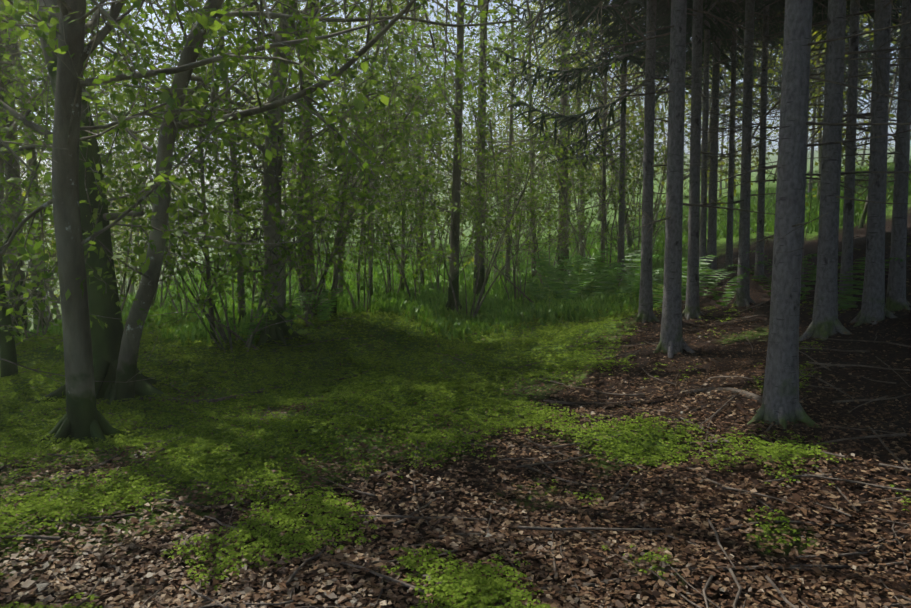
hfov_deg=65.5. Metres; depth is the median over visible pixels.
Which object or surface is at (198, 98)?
broadleaf foliage
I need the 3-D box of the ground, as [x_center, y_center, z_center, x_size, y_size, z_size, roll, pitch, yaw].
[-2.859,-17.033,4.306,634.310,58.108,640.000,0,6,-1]
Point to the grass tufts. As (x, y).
(510, 306)
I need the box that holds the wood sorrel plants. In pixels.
[0,237,910,607]
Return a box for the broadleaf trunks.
[0,0,729,448]
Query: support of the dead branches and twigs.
on the ground
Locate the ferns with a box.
[193,246,904,343]
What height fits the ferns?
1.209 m
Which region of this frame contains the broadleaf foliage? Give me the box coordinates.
[0,0,741,395]
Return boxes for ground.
[0,147,910,607]
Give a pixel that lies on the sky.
(174, 27)
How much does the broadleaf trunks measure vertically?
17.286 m
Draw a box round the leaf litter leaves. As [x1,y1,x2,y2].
[0,234,910,607]
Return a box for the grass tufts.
[14,159,910,346]
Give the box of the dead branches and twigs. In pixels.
[0,0,910,607]
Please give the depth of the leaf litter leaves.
3.59 m
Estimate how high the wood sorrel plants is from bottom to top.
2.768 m

